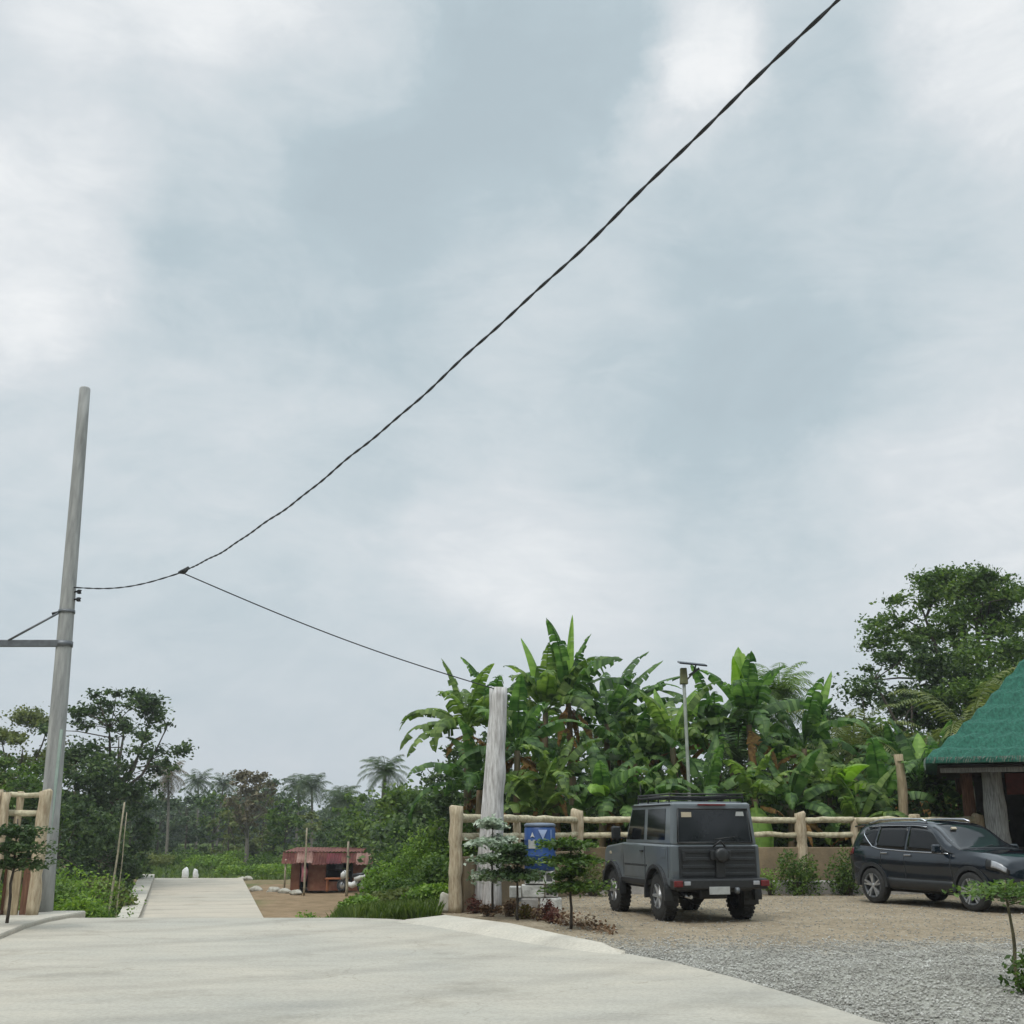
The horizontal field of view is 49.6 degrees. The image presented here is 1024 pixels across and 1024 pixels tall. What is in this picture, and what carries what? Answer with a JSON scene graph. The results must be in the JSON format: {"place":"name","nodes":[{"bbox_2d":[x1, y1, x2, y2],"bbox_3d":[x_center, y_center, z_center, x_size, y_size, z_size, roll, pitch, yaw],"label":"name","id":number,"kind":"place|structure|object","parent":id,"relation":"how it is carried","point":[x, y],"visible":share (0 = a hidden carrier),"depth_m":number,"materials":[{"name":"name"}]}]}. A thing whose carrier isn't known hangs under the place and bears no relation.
{"place":"outdoors","nodes":[
{"label":"outdoors","id":0,"kind":"place"},
{"bbox_2d":[0,911,85,938],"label":"pavement","id":1,"kind":"structure","parent":0,"point":[16,923],"depth_m":17.73,"materials":[{"name":"concrete"}]},
{"bbox_2d":[0,789,52,914],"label":"log fence","id":2,"kind":"object","parent":1,"relation":"on","point":[31,896],"visible":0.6,"depth_m":18.64,"materials":[{"name":"beige wood"}]},
{"bbox_2d":[0,819,71,922],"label":"tiered sapling","id":3,"kind":"object","parent":1,"relation":"on","point":[15,831],"visible":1,"depth_m":16.75,"materials":[{"name":"green plant"}]},
{"bbox_2d":[0,386,89,911],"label":"utility pole","id":4,"kind":"object","parent":1,"relation":"on","point":[62,643],"visible":0.96,"depth_m":20.38,"materials":[{"name":"concrete"}]},
{"bbox_2d":[74,573,178,588],"bbox_3d":[-6.978,1.292,20.089,2.784,0.155,0.030,-9,-18,28],"label":"service cable","id":5,"kind":"object","parent":4,"relation":"attached to","point":[128,586],"visible":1,"depth_m":20.01,"materials":[{"name":"black rubber"}]},
{"bbox_2d":[184,0,839,571],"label":"service cable","id":6,"kind":"object","parent":5,"relation":"attached to","point":[752,80],"visible":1,"depth_m":9.04,"materials":[{"name":"black rubber"}]},
{"bbox_2d":[61,844,317,879],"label":"field grass","id":7,"kind":"structure","parent":0,"point":[171,870],"depth_m":78.92,"materials":[{"name":"green plant"}]},
{"bbox_2d":[140,878,263,917],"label":"road","id":8,"kind":"structure","parent":0,"point":[200,898],"depth_m":51.07,"materials":[{"name":"grey concrete"}]},
{"bbox_2d":[0,829,412,919],"bbox_3d":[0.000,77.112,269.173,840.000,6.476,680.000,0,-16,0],"label":"ground","id":9,"kind":"structure","parent":0,"point":[321,904],"depth_m":51.81,"materials":[{"name":"brown soil"}]},
{"bbox_2d":[0,750,63,883],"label":"green tree","id":10,"kind":"object","parent":9,"relation":"on","point":[30,781],"visible":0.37,"depth_m":48.40,"materials":[{"name":"green plant"}]},
{"bbox_2d":[0,701,67,827],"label":"brownish tree","id":11,"kind":"object","parent":9,"relation":"on","point":[23,716],"visible":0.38,"depth_m":68.14,"materials":[{"name":"green plant"}]},
{"bbox_2d":[1,757,91,877],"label":"green tree","id":12,"kind":"object","parent":9,"relation":"on","point":[35,768],"visible":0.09,"depth_m":50.24,"materials":[{"name":"green plant"}]},
{"bbox_2d":[19,791,105,885],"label":"bushy tree","id":13,"kind":"object","parent":9,"relation":"on","point":[75,813],"visible":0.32,"depth_m":47.93,"materials":[{"name":"green plant"}]},
{"bbox_2d":[19,890,111,917],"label":"verge bush","id":14,"kind":"object","parent":9,"relation":"on","point":[90,909],"visible":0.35,"depth_m":22.11,"materials":[{"name":"green plant"}]},
{"bbox_2d":[14,735,137,881],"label":"bushy tree","id":15,"kind":"object","parent":9,"relation":"on","point":[83,780],"visible":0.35,"depth_m":55.70,"materials":[{"name":"green plant"}]},
{"bbox_2d":[63,807,147,893],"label":"bushy tree","id":16,"kind":"object","parent":9,"relation":"on","point":[109,840],"visible":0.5,"depth_m":51.51,"materials":[{"name":"green plant"}]},
{"bbox_2d":[73,875,138,911],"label":"verge bush","id":17,"kind":"object","parent":9,"relation":"on","point":[131,898],"visible":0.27,"depth_m":45.13,"materials":[{"name":"green plant"}]},
{"bbox_2d":[31,687,198,878],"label":"spreading tree","id":18,"kind":"object","parent":9,"relation":"on","point":[148,705],"visible":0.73,"depth_m":60.15,"materials":[{"name":"green plant"}]},
{"bbox_2d":[117,874,154,917],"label":"kerb","id":19,"kind":"structure","parent":9,"relation":"on","point":[146,883],"depth_m":49.97,"materials":[{"name":"concrete"}]},
{"bbox_2d":[111,800,165,881],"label":"bushy tree","id":20,"kind":"object","parent":9,"relation":"on","point":[145,837],"visible":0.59,"depth_m":63.02,"materials":[{"name":"green plant"}]},
{"bbox_2d":[147,793,181,854],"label":"woodland tree","id":21,"kind":"object","parent":9,"relation":"on","point":[172,845],"visible":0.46,"depth_m":115.21,"materials":[{"name":"green plant"}]},
{"bbox_2d":[149,761,188,854],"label":"coconut palm","id":22,"kind":"object","parent":9,"relation":"on","point":[168,789],"visible":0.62,"depth_m":101.65,"materials":[{"name":"green plant"}]},
{"bbox_2d":[165,794,210,854],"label":"woodland tree","id":23,"kind":"object","parent":9,"relation":"on","point":[186,822],"visible":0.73,"depth_m":110.52,"materials":[{"name":"green plant"}]},
{"bbox_2d":[194,791,231,854],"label":"woodland tree","id":24,"kind":"object","parent":9,"relation":"on","point":[205,801],"visible":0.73,"depth_m":113.27,"materials":[{"name":"green plant"}]},
{"bbox_2d":[180,849,252,869],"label":"verge bush","id":25,"kind":"object","parent":9,"relation":"on","point":[212,860],"visible":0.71,"depth_m":87.36,"materials":[{"name":"green plant"}]},
{"bbox_2d":[205,797,255,856],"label":"woodland tree","id":26,"kind":"object","parent":9,"relation":"on","point":[232,829],"visible":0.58,"depth_m":104.09,"materials":[{"name":"green plant"}]},
{"bbox_2d":[216,769,277,864],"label":"bare trunk tree","id":27,"kind":"object","parent":9,"relation":"on","point":[241,776],"visible":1,"depth_m":88.81,"materials":[{"name":"green plant"}]},
{"bbox_2d":[212,862,290,876],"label":"verge bush","id":28,"kind":"object","parent":9,"relation":"on","point":[256,870],"visible":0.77,"depth_m":75.03,"materials":[{"name":"green plant"}]},
{"bbox_2d":[238,792,287,857],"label":"woodland tree","id":29,"kind":"object","parent":9,"relation":"on","point":[253,848],"visible":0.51,"depth_m":105.05,"materials":[{"name":"green plant"}]},
{"bbox_2d":[257,798,310,859],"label":"woodland tree","id":30,"kind":"object","parent":9,"relation":"on","point":[284,820],"visible":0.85,"depth_m":91.68,"materials":[{"name":"green plant"}]},
{"bbox_2d":[293,772,332,847],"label":"coconut palm","id":31,"kind":"object","parent":9,"relation":"on","point":[312,786],"visible":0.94,"depth_m":108.36,"materials":[{"name":"green plant"}]},
{"bbox_2d":[281,847,379,890],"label":"red shack","id":32,"kind":"structure","parent":9,"relation":"on","point":[323,865],"depth_m":57.00,"materials":[{"name":"wood"}]},
{"bbox_2d":[332,781,432,872],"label":"woodland tree","id":33,"kind":"object","parent":9,"relation":"on","point":[352,817],"visible":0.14,"depth_m":60.69,"materials":[{"name":"green plant"}]},
{"bbox_2d":[356,754,409,821],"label":"coconut palm","id":34,"kind":"object","parent":9,"relation":"on","point":[386,772],"visible":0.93,"depth_m":64.08,"materials":[{"name":"green plant"}]},
{"bbox_2d":[357,860,411,893],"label":"bank bush","id":35,"kind":"object","parent":9,"relation":"on","point":[375,881],"visible":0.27,"depth_m":31.13,"materials":[{"name":"green plant"}]},
{"bbox_2d":[21,781,760,844],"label":"distant woods","id":36,"kind":"object","parent":9,"relation":"on","point":[321,814],"visible":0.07,"depth_m":162.48,"materials":[{"name":"green plant"}]},
{"bbox_2d":[346,809,462,872],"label":"woodland tree","id":37,"kind":"object","parent":9,"relation":"on","point":[377,837],"visible":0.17,"depth_m":47.01,"materials":[{"name":"green plant"}]},
{"bbox_2d":[358,797,463,871],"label":"woodland tree","id":38,"kind":"object","parent":9,"relation":"on","point":[418,814],"visible":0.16,"depth_m":42.46,"materials":[{"name":"green plant"}]},
{"bbox_2d":[357,774,475,842],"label":"woodland tree","id":39,"kind":"object","parent":9,"relation":"on","point":[397,801],"visible":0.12,"depth_m":53.58,"materials":[{"name":"green plant"}]},
{"bbox_2d":[400,882,448,901],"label":"bank bush","id":40,"kind":"object","parent":9,"relation":"on","point":[429,891],"visible":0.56,"depth_m":21.40,"materials":[{"name":"green plant"}]},
{"bbox_2d":[406,852,448,886],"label":"bank bush","id":41,"kind":"object","parent":9,"relation":"on","point":[437,872],"visible":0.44,"depth_m":24.10,"materials":[{"name":"green plant"}]},
{"bbox_2d":[402,827,476,876],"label":"bank bush","id":42,"kind":"object","parent":9,"relation":"on","point":[417,857],"visible":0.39,"depth_m":28.51,"materials":[{"name":"green plant"}]},
{"bbox_2d":[415,807,479,867],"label":"undergrowth bush","id":43,"kind":"object","parent":9,"relation":"on","point":[465,829],"visible":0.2,"depth_m":28.58,"materials":[{"name":"green plant"}]},
{"bbox_2d":[399,659,511,832],"bbox_3d":[-1.462,7.079,30.602,3.440,6.205,3.403,0,-16,0],"label":"banana plant","id":44,"kind":"object","parent":9,"relation":"on","point":[448,721],"visible":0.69,"depth_m":30.85,"materials":[{"name":"green plant"}]},
{"bbox_2d":[406,717,528,832],"bbox_3d":[-1.070,7.700,29.380,3.342,4.336,3.264,0,-16,0],"label":"banana plant","id":45,"kind":"object","parent":9,"relation":"on","point":[472,778],"visible":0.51,"depth_m":29.34,"materials":[{"name":"green plant"}]},
{"bbox_2d":[412,737,530,833],"bbox_3d":[-1.215,10.582,38.307,4.689,5.615,4.992,0,-16,0],"label":"grove tree","id":46,"kind":"object","parent":9,"relation":"on","point":[448,799],"visible":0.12,"depth_m":38.85,"materials":[{"name":"green plant"}]},
{"bbox_2d":[448,673,591,842],"bbox_3d":[-0.197,7.126,29.302,3.315,5.404,3.613,15,-22,-42],"label":"banana plant","id":47,"kind":"object","parent":9,"relation":"on","point":[523,731],"visible":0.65,"depth_m":29.37,"materials":[{"name":"green plant"}]},
{"bbox_2d":[503,639,614,750],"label":"banana plant","id":48,"kind":"object","parent":9,"relation":"on","point":[546,689],"visible":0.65,"depth_m":31.74,"materials":[{"name":"green plant"}]},
{"bbox_2d":[524,615,641,805],"bbox_3d":[1.982,6.672,31.780,3.885,7.639,3.334,0,-16,0],"label":"banana plant","id":49,"kind":"object","parent":9,"relation":"on","point":[565,657],"visible":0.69,"depth_m":31.93,"materials":[{"name":"green plant"}]},
{"bbox_2d":[558,736,665,846],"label":"banana plant","id":50,"kind":"object","parent":9,"relation":"on","point":[601,787],"visible":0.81,"depth_m":28.03,"materials":[{"name":"green plant"}]},
{"bbox_2d":[548,652,682,779],"bbox_3d":[2.840,7.414,32.882,4.634,6.805,3.324,5,-17,-16],"label":"banana plant","id":51,"kind":"object","parent":9,"relation":"on","point":[610,701],"visible":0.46,"depth_m":33.08,"materials":[{"name":"green plant"}]},
{"bbox_2d":[579,702,678,793],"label":"banana plant","id":52,"kind":"object","parent":9,"relation":"on","point":[615,754],"visible":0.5,"depth_m":31.43,"materials":[{"name":"green plant"}]},
{"bbox_2d":[617,680,734,792],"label":"banana plant","id":53,"kind":"object","parent":9,"relation":"on","point":[662,717],"visible":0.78,"depth_m":30.81,"materials":[{"name":"green plant"}]},
{"bbox_2d":[658,665,787,801],"bbox_3d":[5.998,7.534,31.912,3.466,6.046,3.334,0,-16,0],"label":"banana plant","id":54,"kind":"object","parent":9,"relation":"on","point":[714,696],"visible":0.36,"depth_m":31.90,"materials":[{"name":"green plant"}]},
{"bbox_2d":[685,697,811,805],"bbox_3d":[6.533,8.046,32.191,4.706,5.246,4.493,-14,-21,40],"label":"feathery palm","id":55,"kind":"object","parent":9,"relation":"on","point":[738,756],"visible":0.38,"depth_m":32.03,"materials":[{"name":"green plant"}]},
{"bbox_2d":[693,647,824,806],"bbox_3d":[6.923,6.966,30.862,3.658,6.562,3.451,8,-18,-26],"label":"banana plant","id":56,"kind":"object","parent":9,"relation":"on","point":[747,689],"visible":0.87,"depth_m":30.99,"materials":[{"name":"green plant"}]},
{"bbox_2d":[755,661,814,816],"bbox_3d":[8.586,8.068,35.074,2.687,6.783,2.685,0,-16,0],"label":"feathery palm","id":57,"kind":"object","parent":9,"relation":"on","point":[781,690],"visible":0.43,"depth_m":35.50,"materials":[{"name":"green plant"}]},
{"bbox_2d":[736,671,869,793],"bbox_3d":[8.055,7.385,31.134,3.674,5.912,3.267,0,-16,0],"label":"banana plant","id":58,"kind":"object","parent":9,"relation":"on","point":[812,716],"visible":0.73,"depth_m":31.09,"materials":[{"name":"green plant"}]},
{"bbox_2d":[784,739,889,844],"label":"banana plant","id":59,"kind":"object","parent":9,"relation":"on","point":[851,770],"visible":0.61,"depth_m":29.36,"materials":[{"name":"green plant"}]},
{"bbox_2d":[798,670,899,830],"bbox_3d":[12.407,9.235,39.477,4.876,6.980,4.454,0,-16,0],"label":"dark round tree","id":60,"kind":"object","parent":9,"relation":"on","point":[860,691],"visible":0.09,"depth_m":39.16,"materials":[{"name":"green plant"}]},
{"bbox_2d":[786,704,921,813],"bbox_3d":[10.758,8.490,33.815,4.051,5.282,4.262,-12,-20,35],"label":"feathery palm","id":61,"kind":"object","parent":9,"relation":"on","point":[836,732],"visible":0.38,"depth_m":33.96,"materials":[{"name":"green plant"}]},
{"bbox_2d":[832,738,943,816],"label":"banana plant","id":62,"kind":"object","parent":9,"relation":"on","point":[871,758],"visible":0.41,"depth_m":29.49,"materials":[{"name":"green plant"}]},
{"bbox_2d":[855,717,962,816],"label":"banana plant","id":63,"kind":"object","parent":9,"relation":"on","point":[915,748],"visible":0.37,"depth_m":30.79,"materials":[{"name":"green plant"}]},
{"bbox_2d":[852,638,979,814],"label":"dark round tree","id":64,"kind":"object","parent":9,"relation":"on","point":[897,656],"visible":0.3,"depth_m":42.73,"materials":[{"name":"green plant"}]},
{"bbox_2d":[890,770,956,816],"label":"undergrowth bush","id":65,"kind":"object","parent":9,"relation":"on","point":[940,798],"visible":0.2,"depth_m":30.46,"materials":[{"name":"green plant"}]},
{"bbox_2d":[853,560,1023,734],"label":"spreading tree","id":66,"kind":"object","parent":9,"relation":"on","point":[967,590],"visible":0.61,"depth_m":46.48,"materials":[{"name":"green plant"}]},
{"bbox_2d":[872,619,1023,810],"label":"dark round tree","id":67,"kind":"object","parent":9,"relation":"on","point":[1008,647],"visible":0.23,"depth_m":41.78,"materials":[{"name":"green plant"}]},
{"bbox_2d":[888,667,1015,803],"bbox_3d":[13.988,7.763,33.076,5.611,6.276,5.671,0,-16,0],"label":"feathery palm","id":68,"kind":"object","parent":9,"relation":"on","point":[958,723],"visible":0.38,"depth_m":33.34,"materials":[{"name":"green plant"}]},
{"bbox_2d":[319,889,445,919],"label":"bank grass","id":69,"kind":"structure","parent":0,"point":[405,909],"depth_m":19.62,"materials":[{"name":"green plant"}]},
{"bbox_2d":[0,918,885,1023],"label":"forecourt","id":70,"kind":"structure","parent":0,"point":[225,971],"depth_m":11.10,"materials":[{"name":"concrete"}]},
{"bbox_2d":[399,915,625,954],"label":"kerb","id":71,"kind":"structure","parent":70,"relation":"on","point":[509,931],"depth_m":15.44,"materials":[{"name":"concrete"}]},
{"bbox_2d":[0,0,1023,818],"label":"sky","id":72,"kind":"structure","parent":0,"point":[784,382],"materials":[{"name":"grey"}]},
{"bbox_2d":[441,894,1023,1023],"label":"gravel lot","id":73,"kind":"structure","parent":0,"point":[777,927],"depth_m":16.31,"materials":[{"name":"grey gravel"}]},
{"bbox_2d":[474,687,506,908],"bbox_3d":[-0.410,5.496,21.413,0.633,4.189,0.457,0,-16,0],"label":"log pole","id":74,"kind":"object","parent":73,"relation":"on","point":[494,785],"visible":0.7,"depth_m":21.36,"materials":[{"name":"grey wood"}]},
{"bbox_2d":[463,813,522,914],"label":"tiered sapling","id":75,"kind":"object","parent":73,"relation":"on","point":[493,822],"visible":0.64,"depth_m":19.63,"materials":[{"name":"green plant"}]},
{"bbox_2d":[466,842,551,919],"bbox_3d":[-0.037,6.270,18.838,1.510,1.302,1.339,0,-16,0],"label":"tiered sapling","id":76,"kind":"object","parent":73,"relation":"on","point":[512,853],"visible":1,"depth_m":18.77,"materials":[{"name":"green plant"}]},
{"bbox_2d":[461,851,578,912],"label":"wall","id":77,"kind":"structure","parent":73,"relation":"on","point":[468,889],"depth_m":20.86,"materials":[{"name":"paint"}]},
{"bbox_2d":[509,871,561,911],"bbox_3d":[0.439,7.109,20.819,0.975,0.718,0.500,0,-16,0],"label":"block stand","id":78,"kind":"object","parent":73,"relation":"on","point":[530,896],"visible":0.49,"depth_m":20.63,"materials":[{"name":"concrete"}]},
{"bbox_2d":[524,823,555,870],"bbox_3d":[0.531,6.349,21.064,0.610,0.870,0.615,0,-16,0],"label":"water drum","id":79,"kind":"object","parent":78,"relation":"on","point":[533,832],"visible":0.74,"depth_m":20.86,"materials":[{"name":"blue plastic"}]},
{"bbox_2d":[504,757,588,839],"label":"banana plant","id":80,"kind":"object","parent":73,"relation":"on","point":[529,796],"visible":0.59,"depth_m":27.98,"materials":[{"name":"green plant"}]},
{"bbox_2d":[479,899,617,934],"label":"plants","id":81,"kind":"object","parent":73,"relation":"on","point":[605,928],"visible":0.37,"depth_m":17.83,"materials":[{"name":"plant"}]},
{"bbox_2d":[504,737,602,851],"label":"banana plant","id":82,"kind":"object","parent":73,"relation":"on","point":[561,773],"visible":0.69,"depth_m":28.47,"materials":[{"name":"green plant"}]},
{"bbox_2d":[533,835,618,928],"bbox_3d":[0.996,5.730,17.163,1.365,1.415,1.388,0,-16,0],"label":"tiered sapling","id":83,"kind":"object","parent":73,"relation":"on","point":[571,869],"visible":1,"depth_m":17.12,"materials":[{"name":"green plant"}]},
{"bbox_2d":[569,761,690,831],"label":"banana plant","id":84,"kind":"object","parent":73,"relation":"on","point":[626,807],"visible":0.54,"depth_m":28.08,"materials":[{"name":"green plant"}]},
{"bbox_2d":[596,732,686,827],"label":"banana plant","id":85,"kind":"object","parent":73,"relation":"on","point":[637,751],"visible":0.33,"depth_m":28.63,"materials":[{"name":"green plant"}]},
{"bbox_2d":[603,788,769,920],"bbox_3d":[2.993,6.082,20.007,2.100,2.272,3.830,4,-16,-13],"label":"off road car","id":86,"kind":"object","parent":73,"relation":"on","point":[669,856],"visible":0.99,"depth_m":18.66,"materials":[{"name":"grey paint"}]},
{"bbox_2d":[677,661,706,800],"bbox_3d":[4.737,6.654,28.414,0.730,5.758,0.496,0,-16,0],"label":"solar lamp","id":87,"kind":"object","parent":73,"relation":"on","point":[684,677],"visible":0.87,"depth_m":28.91,"materials":[{"name":"grey metal"}]},
{"bbox_2d":[655,731,767,802],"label":"banana plant","id":88,"kind":"object","parent":73,"relation":"on","point":[710,773],"visible":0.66,"depth_m":28.58,"materials":[{"name":"green plant"}]},
{"bbox_2d":[448,805,984,912],"bbox_3d":[4.211,7.774,25.383,14.261,1.961,4.304,8,-18,-27],"label":"log fence","id":89,"kind":"object","parent":73,"relation":"on","point":[576,819],"visible":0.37,"depth_m":26.30,"materials":[{"name":"beige wood"}]},
{"bbox_2d":[584,847,851,879],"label":"wall","id":90,"kind":"structure","parent":73,"relation":"on","point":[769,857],"depth_m":26.66,"materials":[{"name":"paint"}]},
{"bbox_2d":[585,880,923,893],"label":"kerb wall","id":91,"kind":"structure","parent":73,"relation":"on","point":[636,890],"depth_m":25.97,"materials":[{"name":"concrete"}]},
{"bbox_2d":[719,748,811,846],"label":"banana plant","id":92,"kind":"object","parent":73,"relation":"on","point":[753,788],"visible":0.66,"depth_m":28.14,"materials":[{"name":"green plant"}]},
{"bbox_2d":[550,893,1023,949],"bbox_3d":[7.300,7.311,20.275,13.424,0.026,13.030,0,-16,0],"label":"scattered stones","id":93,"kind":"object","parent":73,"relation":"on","point":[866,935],"visible":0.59,"depth_m":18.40,"materials":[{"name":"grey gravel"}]},
{"bbox_2d":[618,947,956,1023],"bbox_3d":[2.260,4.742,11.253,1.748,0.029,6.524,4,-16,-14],"label":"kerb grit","id":94,"kind":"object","parent":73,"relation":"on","point":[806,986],"visible":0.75,"depth_m":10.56,"materials":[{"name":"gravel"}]},
{"bbox_2d":[744,748,843,846],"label":"banana plant","id":95,"kind":"object","parent":73,"relation":"on","point":[790,794],"visible":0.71,"depth_m":28.58,"materials":[{"name":"green plant"}]},
{"bbox_2d":[773,848,823,895],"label":"shrub","id":96,"kind":"object","parent":73,"relation":"on","point":[805,876],"visible":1,"depth_m":25.59,"materials":[{"name":"green plant"}]},
{"bbox_2d":[822,845,864,895],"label":"shrub","id":97,"kind":"object","parent":73,"relation":"on","point":[844,873],"visible":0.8,"depth_m":25.54,"materials":[{"name":"green plant"}]},
{"bbox_2d":[806,767,908,846],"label":"banana plant","id":98,"kind":"object","parent":73,"relation":"on","point":[848,803],"visible":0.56,"depth_m":28.32,"materials":[{"name":"green plant"}]},
{"bbox_2d":[894,754,908,817],"bbox_3d":[10.033,7.889,28.322,0.313,3.345,0.289,0,-16,0],"label":"log post","id":99,"kind":"object","parent":73,"relation":"on","point":[902,790],"visible":0.44,"depth_m":28.48,"materials":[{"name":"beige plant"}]},
{"bbox_2d":[850,818,1023,910],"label":"crossover car","id":100,"kind":"object","parent":73,"relation":"on","point":[930,859],"visible":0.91,"depth_m":21.87,"materials":[{"name":"grey paint"}]},
{"bbox_2d":[923,659,1023,849],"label":"open hut","id":101,"kind":"object","parent":73,"relation":"on","point":[982,748],"visible":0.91,"depth_m":25.32,"materials":[{"name":"green wood"}]},
{"bbox_2d":[941,878,1023,988],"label":"tiered sapling","id":102,"kind":"object","parent":73,"relation":"on","point":[1004,890],"visible":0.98,"depth_m":10.90,"materials":[{"name":"green plant"}]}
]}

